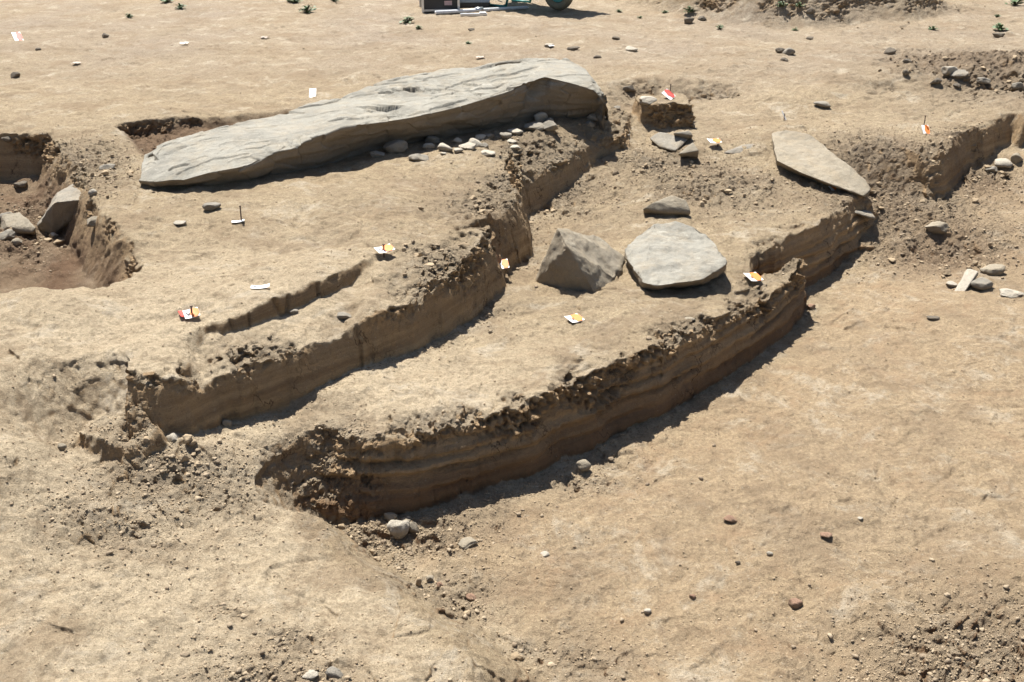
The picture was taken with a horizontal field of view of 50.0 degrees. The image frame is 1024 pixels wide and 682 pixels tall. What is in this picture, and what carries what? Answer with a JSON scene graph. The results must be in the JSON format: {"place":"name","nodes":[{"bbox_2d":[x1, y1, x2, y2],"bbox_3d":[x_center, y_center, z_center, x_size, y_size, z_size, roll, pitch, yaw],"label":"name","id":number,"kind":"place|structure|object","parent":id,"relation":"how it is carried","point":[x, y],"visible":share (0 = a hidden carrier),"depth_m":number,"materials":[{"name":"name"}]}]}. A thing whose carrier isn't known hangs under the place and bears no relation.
{"place":"outdoors","nodes":[
{"label":"outdoors","id":0,"kind":"place"},
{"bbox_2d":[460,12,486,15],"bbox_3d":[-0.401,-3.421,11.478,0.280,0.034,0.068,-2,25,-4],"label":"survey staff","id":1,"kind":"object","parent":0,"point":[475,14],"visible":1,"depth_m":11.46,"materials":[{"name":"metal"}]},
{"bbox_2d":[0,0,1023,681],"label":"ground","id":2,"kind":"structure","parent":0,"point":[560,406],"depth_m":4.75,"materials":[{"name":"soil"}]},
{"bbox_2d":[1,136,11,142],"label":"cobble","id":3,"kind":"object","parent":2,"relation":"on","point":[7,139],"visible":1,"depth_m":6.99,"materials":[{"name":"stone"}]},
{"bbox_2d":[0,229,15,240],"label":"cobble","id":4,"kind":"object","parent":2,"relation":"on","point":[9,234],"visible":0.96,"depth_m":6.08,"materials":[{"name":"grey stone"}]},
{"bbox_2d":[10,72,19,77],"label":"cobble","id":5,"kind":"object","parent":2,"relation":"on","point":[14,74],"visible":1,"depth_m":8.55,"materials":[{"name":"stone"}]},
{"bbox_2d":[11,238,21,245],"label":"cobble","id":6,"kind":"object","parent":2,"relation":"on","point":[16,241],"visible":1,"depth_m":5.97,"materials":[{"name":"grey stone"}]},
{"bbox_2d":[11,32,22,40],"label":"marker card","id":7,"kind":"object","parent":2,"relation":"on","point":[17,36],"visible":0.76,"depth_m":10.21,"materials":[{"name":"white"}]},
{"bbox_2d":[0,212,35,234],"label":"stone slab","id":8,"kind":"object","parent":2,"relation":"on","point":[19,222],"depth_m":6.21,"materials":[{"name":"stone"}]},
{"bbox_2d":[13,181,26,187],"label":"cobble","id":9,"kind":"object","parent":2,"relation":"on","point":[22,184],"visible":1,"depth_m":6.93,"materials":[{"name":"stone"}]},
{"bbox_2d":[37,184,80,233],"bbox_3d":[-2.541,-0.756,6.304,0.330,0.269,0.573,-21,32,-37],"label":"stone block","id":10,"kind":"object","parent":2,"relation":"on","point":[56,218],"depth_m":6.16,"materials":[{"name":"stone"}]},
{"bbox_2d":[57,443,66,449],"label":"cobble","id":11,"kind":"object","parent":2,"relation":"on","point":[61,446],"visible":1,"depth_m":3.89,"materials":[{"name":"grey stone"}]},
{"bbox_2d":[87,216,97,226],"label":"cobble","id":12,"kind":"object","parent":2,"relation":"on","point":[91,221],"visible":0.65,"depth_m":5.60,"materials":[{"name":"grey stone"}]},
{"bbox_2d":[88,189,96,195],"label":"cobble","id":13,"kind":"object","parent":2,"relation":"on","point":[92,192],"visible":1,"depth_m":5.86,"materials":[{"name":"stone"}]},
{"bbox_2d":[99,163,114,169],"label":"cobble","id":14,"kind":"object","parent":2,"relation":"on","point":[106,166],"visible":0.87,"depth_m":6.38,"materials":[{"name":"grey stone"}]},
{"bbox_2d":[166,433,178,441],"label":"cobble","id":15,"kind":"object","parent":2,"relation":"on","point":[172,437],"visible":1,"depth_m":4.03,"materials":[{"name":"stone"}]},
{"bbox_2d":[173,220,185,224],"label":"cobble","id":16,"kind":"object","parent":2,"relation":"on","point":[178,222],"visible":1,"depth_m":5.40,"materials":[{"name":"stone"}]},
{"bbox_2d":[183,305,199,318],"bbox_3d":[-1.300,-0.105,4.454,0.062,0.078,0.048,-11,27,-23],"label":"marker card","id":17,"kind":"object","parent":2,"relation":"on","point":[191,312],"visible":0.97,"depth_m":4.45,"materials":[{"name":"paper"}]},
{"bbox_2d":[202,202,220,210],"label":"cobble","id":18,"kind":"object","parent":2,"relation":"on","point":[210,206],"visible":1,"depth_m":5.56,"materials":[{"name":"grey stone"}]},
{"bbox_2d":[222,420,230,426],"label":"cobble","id":19,"kind":"object","parent":2,"relation":"on","point":[226,423],"visible":1,"depth_m":4.22,"materials":[{"name":"grey stone"}]},
{"bbox_2d":[231,206,243,222],"bbox_3d":[-1.357,-0.611,5.428,0.062,0.115,0.036,-5,25,-11],"label":"marker card","id":20,"kind":"object","parent":2,"relation":"on","point":[241,220],"visible":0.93,"depth_m":5.43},
{"bbox_2d":[251,283,269,288],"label":"marker card","id":21,"kind":"object","parent":2,"relation":"on","point":[259,286],"visible":1,"depth_m":4.64,"materials":[{"name":"white"}]},
{"bbox_2d":[299,4,316,12],"bbox_3d":[-2.148,-3.493,11.540,0.201,0.085,0.167,-11,27,-23],"label":"weed","id":22,"kind":"object","parent":2,"relation":"on","point":[306,9],"visible":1,"depth_m":11.55,"materials":[{"name":"green plant"}]},
{"bbox_2d":[302,670,318,679],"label":"cobble","id":23,"kind":"object","parent":2,"relation":"on","point":[310,674],"visible":1,"depth_m":3.10,"materials":[{"name":"stone"}]},
{"bbox_2d":[309,88,315,97],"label":"marker card","id":24,"kind":"object","parent":2,"relation":"on","point":[312,92],"visible":1,"depth_m":8.03,"materials":[{"name":"white"}]},
{"bbox_2d":[325,666,343,678],"bbox_3d":[-0.506,0.952,3.135,0.053,0.037,0.043,0,25,0],"label":"cobble","id":25,"kind":"object","parent":2,"relation":"on","point":[333,672],"visible":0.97,"depth_m":3.12,"materials":[{"name":"grey stone"}]},
{"bbox_2d":[337,312,351,318],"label":"cobble","id":26,"kind":"object","parent":2,"relation":"on","point":[342,315],"visible":1,"depth_m":4.65,"materials":[{"name":"grey stone"}]},
{"bbox_2d":[139,58,608,186],"bbox_3d":[-0.838,-1.401,6.870,3.155,0.393,1.118,-16,29,-30],"label":"standing stone","id":27,"kind":"object","parent":2,"relation":"on","point":[446,103],"visible":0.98,"depth_m":6.70,"materials":[{"name":"stone"}]},
{"bbox_2d":[370,150,384,157],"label":"cobble","id":28,"kind":"object","parent":2,"relation":"on","point":[375,153],"visible":1,"depth_m":6.54,"materials":[{"name":"stone"}]},
{"bbox_2d":[374,244,394,257],"bbox_3d":[-0.590,-0.409,5.085,0.080,0.088,0.065,-14,28,-27],"label":"marker card","id":29,"kind":"object","parent":2,"relation":"on","point":[384,249],"visible":0.94,"depth_m":5.07,"materials":[{"name":"paper"}]},
{"bbox_2d":[384,512,396,521],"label":"cobble","id":30,"kind":"object","parent":2,"relation":"on","point":[388,516],"visible":0.75,"depth_m":4.19,"materials":[{"name":"grey stone"}]},
{"bbox_2d":[383,139,407,153],"bbox_3d":[-0.706,-1.166,6.607,0.140,0.091,0.115,-15,29,-29],"label":"rock","id":31,"kind":"object","parent":2,"relation":"on","point":[396,146],"visible":1,"depth_m":6.57,"materials":[{"name":"grey stone"}]},
{"bbox_2d":[387,520,409,539],"bbox_3d":[-0.427,0.706,4.136,0.088,0.075,0.069,0,25,0],"label":"rock","id":32,"kind":"object","parent":2,"relation":"on","point":[398,529],"visible":1,"depth_m":4.11,"materials":[{"name":"stone"}]},
{"bbox_2d":[399,16,412,22],"bbox_3d":[-1.046,-3.195,10.911,0.164,0.073,0.169,0,25,0],"label":"weed","id":33,"kind":"object","parent":2,"relation":"on","point":[406,20],"visible":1,"depth_m":10.90,"materials":[{"name":"green plant"}]},
{"bbox_2d":[409,522,418,532],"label":"cobble","id":34,"kind":"object","parent":2,"relation":"on","point":[413,528],"visible":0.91,"depth_m":4.15,"materials":[{"name":"grey stone"}]},
{"bbox_2d":[408,154,428,160],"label":"rock","id":35,"kind":"object","parent":2,"relation":"on","point":[419,157],"visible":0.98,"depth_m":6.41,"materials":[{"name":"grey stone"}]},
{"bbox_2d":[422,143,434,148],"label":"cobble","id":36,"kind":"object","parent":2,"relation":"on","point":[428,146],"visible":1,"depth_m":6.67,"materials":[{"name":"stone"}]},
{"bbox_2d":[426,575,433,581],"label":"cobble","id":37,"kind":"object","parent":2,"relation":"on","point":[429,578],"visible":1,"depth_m":3.90,"materials":[{"name":"grey stone"}]},
{"bbox_2d":[425,135,439,143],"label":"cobble","id":38,"kind":"object","parent":2,"relation":"on","point":[431,139],"visible":0.88,"depth_m":6.81,"materials":[{"name":"grey stone"}]},
{"bbox_2d":[419,0,459,12],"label":"equipment case","id":39,"kind":"object","parent":2,"relation":"on","point":[430,5],"visible":0.92,"depth_m":11.63,"materials":[{"name":"black plastic"}]},
{"bbox_2d":[437,143,452,151],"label":"cobble","id":40,"kind":"object","parent":2,"relation":"on","point":[443,147],"visible":0.98,"depth_m":6.58,"materials":[{"name":"stone"}]},
{"bbox_2d":[451,137,461,142],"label":"cobble","id":41,"kind":"object","parent":2,"relation":"on","point":[457,140],"visible":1,"depth_m":6.81,"materials":[{"name":"stone"}]},
{"bbox_2d":[458,142,475,150],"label":"cobble","id":42,"kind":"object","parent":2,"relation":"on","point":[469,146],"visible":0.95,"depth_m":6.67,"materials":[{"name":"stone"}]},
{"bbox_2d":[458,537,477,549],"bbox_3d":[-0.166,0.749,4.082,0.074,0.022,0.052,-20,32,-36],"label":"cobble","id":43,"kind":"object","parent":2,"relation":"on","point":[465,543],"visible":1,"depth_m":4.07,"materials":[{"name":"grey stone"}]},
{"bbox_2d":[466,593,475,601],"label":"cobble","id":44,"kind":"object","parent":2,"relation":"on","point":[471,597],"visible":1,"depth_m":3.84,"materials":[{"name":"stone"}]},
{"bbox_2d":[460,0,489,7],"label":"storage crate","id":45,"kind":"object","parent":2,"relation":"on","point":[474,3],"visible":0.58,"depth_m":11.95,"materials":[{"name":"black plastic"}]},
{"bbox_2d":[469,138,481,147],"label":"cobble","id":46,"kind":"object","parent":2,"relation":"on","point":[478,143],"visible":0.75,"depth_m":6.75,"materials":[{"name":"stone"}]},
{"bbox_2d":[475,134,485,139],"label":"cobble","id":47,"kind":"object","parent":2,"relation":"on","point":[480,136],"visible":0.81,"depth_m":6.87,"materials":[{"name":"stone"}]},
{"bbox_2d":[435,6,528,14],"bbox_3d":[-0.309,-3.535,11.711,1.089,0.061,0.060,-11,27,-23],"label":"survey pole","id":48,"kind":"object","parent":2,"relation":"on","point":[478,9],"visible":0.95,"depth_m":11.66,"materials":[{"name":"metal"}]},
{"bbox_2d":[481,150,495,155],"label":"cobble","id":49,"kind":"object","parent":2,"relation":"on","point":[487,152],"visible":1,"depth_m":6.50,"materials":[{"name":"stone"}]},
{"bbox_2d":[500,259,509,268],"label":"marker card","id":50,"kind":"object","parent":2,"relation":"on","point":[504,263],"visible":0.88,"depth_m":5.57,"materials":[{"name":"paper"}]},
{"bbox_2d":[500,132,511,138],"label":"cobble","id":51,"kind":"object","parent":2,"relation":"on","point":[505,135],"visible":1,"depth_m":6.88,"materials":[{"name":"grey stone"}]},
{"bbox_2d":[0,5,1022,660],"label":"soil clods","id":52,"kind":"object","parent":2,"relation":"on","point":[342,527],"visible":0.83,"depth_m":6.31,"materials":[{"name":"soil"}]},
{"bbox_2d":[0,0,1023,681],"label":"soil crumbs","id":53,"kind":"object","parent":2,"relation":"on","point":[86,470],"visible":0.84,"depth_m":4.15,"materials":[{"name":"soil"}]},
{"bbox_2d":[507,128,522,134],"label":"cobble","id":54,"kind":"object","parent":2,"relation":"on","point":[515,131],"visible":0.97,"depth_m":6.97,"materials":[{"name":"stone"}]},
{"bbox_2d":[510,145,520,149],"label":"cobble","id":55,"kind":"object","parent":2,"relation":"on","point":[515,147],"visible":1,"depth_m":6.73,"materials":[{"name":"stone"}]},
{"bbox_2d":[489,0,572,9],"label":"wheelbarrow","id":56,"kind":"object","parent":2,"relation":"on","point":[559,4],"visible":0.92,"depth_m":11.85,"materials":[{"name":"teal paint"}]},
{"bbox_2d":[524,122,544,131],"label":"rock","id":57,"kind":"object","parent":2,"relation":"on","point":[531,126],"visible":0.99,"depth_m":7.06,"materials":[{"name":"grey stone"}]},
{"bbox_2d":[534,112,547,121],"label":"cobble","id":58,"kind":"object","parent":2,"relation":"on","point":[540,116],"visible":0.84,"depth_m":7.20,"materials":[{"name":"stone"}]},
{"bbox_2d":[540,551,548,556],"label":"cobble","id":59,"kind":"object","parent":2,"relation":"on","point":[545,553],"visible":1,"depth_m":4.02,"materials":[{"name":"stone"}]},
{"bbox_2d":[543,120,558,131],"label":"cobble","id":60,"kind":"object","parent":2,"relation":"on","point":[549,125],"visible":1,"depth_m":7.03,"materials":[{"name":"grey stone"}]},
{"bbox_2d":[567,46,579,49],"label":"cobble","id":61,"kind":"object","parent":2,"relation":"on","point":[573,48],"visible":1,"depth_m":9.63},
{"bbox_2d":[564,313,584,322],"bbox_3d":[0.289,-0.106,5.101,0.070,0.011,0.071,-14,28,-27],"label":"marker card","id":62,"kind":"object","parent":2,"relation":"on","point":[574,318],"visible":1,"depth_m":5.10,"materials":[{"name":"paper"}]},
{"bbox_2d":[536,228,624,291],"bbox_3d":[0.355,-0.461,5.643,0.432,0.341,0.536,6,26,13],"label":"stone block","id":63,"kind":"object","parent":2,"relation":"on","point":[579,261],"depth_m":5.47,"materials":[{"name":"stone"}]},
{"bbox_2d":[576,459,590,471],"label":"cobble","id":64,"kind":"object","parent":2,"relation":"on","point":[583,465],"visible":1,"depth_m":4.49,"materials":[{"name":"grey stone"}]},
{"bbox_2d":[585,120,595,127],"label":"cobble","id":65,"kind":"object","parent":2,"relation":"on","point":[589,123],"visible":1,"depth_m":7.26,"materials":[{"name":"grey stone"}]},
{"bbox_2d":[587,113,605,120],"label":"cobble","id":66,"kind":"object","parent":2,"relation":"on","point":[592,116],"visible":0.69,"depth_m":7.32,"materials":[{"name":"stone"}]},
{"bbox_2d":[623,85,633,91],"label":"cobble","id":67,"kind":"object","parent":2,"relation":"on","point":[630,88],"visible":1,"depth_m":8.40,"materials":[{"name":"stone"}]},
{"bbox_2d":[625,46,637,51],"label":"cobble","id":68,"kind":"object","parent":2,"relation":"on","point":[630,48],"visible":1,"depth_m":9.63,"materials":[{"name":"stone"}]},
{"bbox_2d":[639,96,656,104],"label":"cobble","id":69,"kind":"object","parent":2,"relation":"on","point":[645,100],"visible":1,"depth_m":7.72,"materials":[{"name":"stone"}]},
{"bbox_2d":[643,195,689,215],"bbox_3d":[0.903,-0.797,6.498,0.280,0.159,0.254,0,25,0],"label":"stone block","id":70,"kind":"object","parent":2,"relation":"on","point":[673,205],"depth_m":6.39,"materials":[{"name":"stone"}]},
{"bbox_2d":[650,132,687,151],"bbox_3d":[1.105,-1.365,7.532,0.247,0.138,0.456,15,29,28],"label":"stone slab","id":71,"kind":"object","parent":2,"relation":"on","point":[670,142],"depth_m":7.40,"materials":[{"name":"stone"}]},
{"bbox_2d":[662,84,675,99],"bbox_3d":[1.118,-1.766,7.831,0.071,0.118,0.082,-14,28,-27],"label":"marker card","id":72,"kind":"object","parent":2,"relation":"on","point":[668,94],"visible":1,"depth_m":7.83,"materials":[{"name":"paper"}]},
{"bbox_2d":[624,221,726,289],"bbox_3d":[0.848,-0.428,5.689,0.520,0.152,0.779,0,25,0],"label":"stone slab","id":73,"kind":"object","parent":2,"relation":"on","point":[674,254],"depth_m":5.62,"materials":[{"name":"stone"}]},
{"bbox_2d":[674,131,692,138],"bbox_3d":[1.175,-1.420,7.533,0.129,0.107,0.321,4,25,8],"label":"stone slab","id":74,"kind":"object","parent":2,"relation":"on","point":[686,134],"depth_m":7.39,"materials":[{"name":"stone"}]},
{"bbox_2d":[678,143,698,157],"bbox_3d":[1.172,-1.235,7.233,0.123,0.148,0.264,7,26,14],"label":"stone block","id":75,"kind":"object","parent":2,"relation":"on","point":[691,150],"depth_m":7.16,"materials":[{"name":"stone"}]},
{"bbox_2d":[684,17,693,23],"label":"cobble","id":76,"kind":"object","parent":2,"relation":"on","point":[688,20],"visible":1,"depth_m":11.03,"materials":[{"name":"stone"}]},
{"bbox_2d":[684,6,693,12],"bbox_3d":[1.856,-3.451,11.429,0.139,0.066,0.150,-21,32,-37],"label":"weed","id":77,"kind":"object","parent":2,"relation":"on","point":[689,9],"visible":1,"depth_m":11.43,"materials":[{"name":"green plant"}]},
{"bbox_2d":[708,138,720,146],"bbox_3d":[1.353,-1.310,7.359,0.079,0.080,0.086,-3,25,-7],"label":"marker card","id":78,"kind":"object","parent":2,"relation":"on","point":[716,140],"visible":0.99,"depth_m":7.34,"materials":[{"name":"paper"}]},
{"bbox_2d":[723,515,736,522],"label":"cobble","id":79,"kind":"object","parent":2,"relation":"on","point":[730,518],"visible":1,"depth_m":4.18,"materials":[{"name":"stone"}]},
{"bbox_2d":[724,144,754,153],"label":"stone slab","id":80,"kind":"structure","parent":2,"relation":"on","point":[738,149],"depth_m":7.30,"materials":[{"name":"stone"}]},
{"bbox_2d":[743,272,763,280],"bbox_3d":[1.244,-0.333,5.661,0.076,0.023,0.081,-10,27,-20],"label":"marker card","id":81,"kind":"object","parent":2,"relation":"on","point":[753,276],"visible":1,"depth_m":5.66,"materials":[{"name":"paper"}]},
{"bbox_2d":[775,47,784,52],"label":"cobble","id":82,"kind":"object","parent":2,"relation":"on","point":[779,50],"visible":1,"depth_m":9.58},
{"bbox_2d":[782,48,794,54],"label":"cobble","id":83,"kind":"object","parent":2,"relation":"on","point":[788,51],"visible":1,"depth_m":9.53,"materials":[{"name":"grey stone"}]},
{"bbox_2d":[788,598,802,608],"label":"cobble","id":84,"kind":"object","parent":2,"relation":"on","point":[795,603],"visible":1,"depth_m":3.75,"materials":[{"name":"stone"}]},
{"bbox_2d":[772,130,870,196],"bbox_3d":[1.946,-1.105,7.064,0.540,0.282,0.907,-12,28,-24],"label":"stone slab","id":85,"kind":"object","parent":2,"relation":"on","point":[808,156],"depth_m":6.98,"materials":[{"name":"stone"}]},
{"bbox_2d":[813,101,830,107],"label":"cobble","id":86,"kind":"object","parent":2,"relation":"on","point":[825,104],"visible":1,"depth_m":8.04,"materials":[{"name":"grey stone"}]},
{"bbox_2d":[820,532,831,537],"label":"cobble","id":87,"kind":"object","parent":2,"relation":"on","point":[826,534],"visible":1,"depth_m":4.07,"materials":[{"name":"stone"}]},
{"bbox_2d":[855,210,874,219],"bbox_3d":[2.120,-0.798,6.765,0.225,0.074,0.130,3,25,7],"label":"stone block","id":88,"kind":"object","parent":2,"relation":"on","point":[867,214],"depth_m":6.71,"materials":[{"name":"stone"}]},
{"bbox_2d":[883,47,896,54],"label":"cobble","id":89,"kind":"object","parent":2,"relation":"on","point":[890,51],"visible":0.89,"depth_m":9.56,"materials":[{"name":"stone"}]},
{"bbox_2d":[921,115,929,133],"bbox_3d":[2.838,-1.472,7.528,0.048,0.133,0.082,-2,25,-4],"label":"marker card","id":90,"kind":"object","parent":2,"relation":"on","point":[925,128],"visible":0.94,"depth_m":7.53,"materials":[{"name":"paper"}]},
{"bbox_2d":[926,316,939,319],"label":"cobble","id":91,"kind":"object","parent":2,"relation":"on","point":[933,317],"visible":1,"depth_m":5.76,"materials":[{"name":"stone"}]},
{"bbox_2d":[930,78,941,83],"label":"cobble","id":92,"kind":"object","parent":2,"relation":"on","point":[937,81],"visible":1,"depth_m":8.46,"materials":[{"name":"stone"}]},
{"bbox_2d":[925,221,948,233],"bbox_3d":[2.635,-0.699,6.788,0.129,0.092,0.130,-22,33,-39],"label":"rock","id":93,"kind":"object","parent":2,"relation":"on","point":[937,227],"visible":1,"depth_m":6.75,"materials":[{"name":"grey stone"}]},
{"bbox_2d":[941,66,957,74],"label":"cobble","id":94,"kind":"object","parent":2,"relation":"on","point":[947,70],"visible":1,"depth_m":8.57,"materials":[{"name":"stone"}]},
{"bbox_2d":[946,281,957,286],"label":"cobble","id":95,"kind":"object","parent":2,"relation":"on","point":[951,283],"visible":1,"depth_m":6.14,"materials":[{"name":"stone"}]},
{"bbox_2d":[950,69,969,77],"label":"cobble","id":96,"kind":"object","parent":2,"relation":"on","point":[959,73],"visible":1,"depth_m":8.54,"materials":[{"name":"grey stone"}]},
{"bbox_2d":[955,269,977,290],"bbox_3d":[2.535,-0.326,6.129,0.075,0.112,0.207,18,30,34],"label":"stone slab","id":97,"kind":"object","parent":2,"relation":"on","point":[969,276],"depth_m":6.12,"materials":[{"name":"stone"}]},
{"bbox_2d":[970,277,993,289],"bbox_3d":[2.611,-0.316,6.123,0.140,0.070,0.111,0,25,0],"label":"rock","id":98,"kind":"object","parent":2,"relation":"on","point":[981,283],"visible":0.98,"depth_m":6.09,"materials":[{"name":"grey stone"}]},
{"bbox_2d":[976,77,990,83],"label":"cobble","id":99,"kind":"object","parent":2,"relation":"on","point":[981,80],"visible":1,"depth_m":8.51,"materials":[{"name":"grey stone"}]},
{"bbox_2d":[985,166,997,172],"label":"cobble","id":100,"kind":"object","parent":2,"relation":"on","point":[992,169],"visible":1,"depth_m":7.57,"materials":[{"name":"grey stone"}]},
{"bbox_2d":[979,264,1004,275],"bbox_3d":[2.759,-0.409,6.308,0.146,0.058,0.116,0,25,0],"label":"rock","id":101,"kind":"object","parent":2,"relation":"on","point":[995,269],"visible":1,"depth_m":6.27,"materials":[{"name":"grey stone"}]},
{"bbox_2d":[992,33,1004,37],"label":"cobble","id":102,"kind":"object","parent":2,"relation":"on","point":[997,35],"visible":1,"depth_m":10.30,"materials":[{"name":"stone"}]},
{"bbox_2d":[991,23,1008,29],"bbox_3d":[4.695,-3.017,10.545,0.160,0.069,0.164,0,25,0],"label":"weed","id":103,"kind":"object","parent":2,"relation":"on","point":[999,26],"visible":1,"depth_m":10.54,"materials":[{"name":"green plant"}]},
{"bbox_2d":[994,158,1012,168],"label":"cobble","id":104,"kind":"object","parent":2,"relation":"on","point":[1002,163],"visible":1,"depth_m":7.61,"materials":[{"name":"stone"}]},
{"bbox_2d":[999,288,1023,297],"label":"rock","id":105,"kind":"object","parent":2,"relation":"on","point":[1009,293],"visible":1,"depth_m":6.00,"materials":[{"name":"stone"}]},
{"bbox_2d":[1005,0,1023,4],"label":"weed","id":106,"kind":"object","parent":2,"relation":"on","point":[1014,2],"visible":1,"depth_m":12.03,"materials":[{"name":"green plant"}]},
{"bbox_2d":[1010,153,1022,163],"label":"cobble","id":107,"kind":"object","parent":2,"relation":"on","point":[1016,158],"visible":1,"depth_m":7.63,"materials":[{"name":"grey stone"}]},
{"bbox_2d":[1011,82,1023,89],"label":"cobble","id":108,"kind":"object","parent":2,"relation":"on","point":[1018,85],"visible":1,"depth_m":8.49,"materials":[{"name":"grey stone"}]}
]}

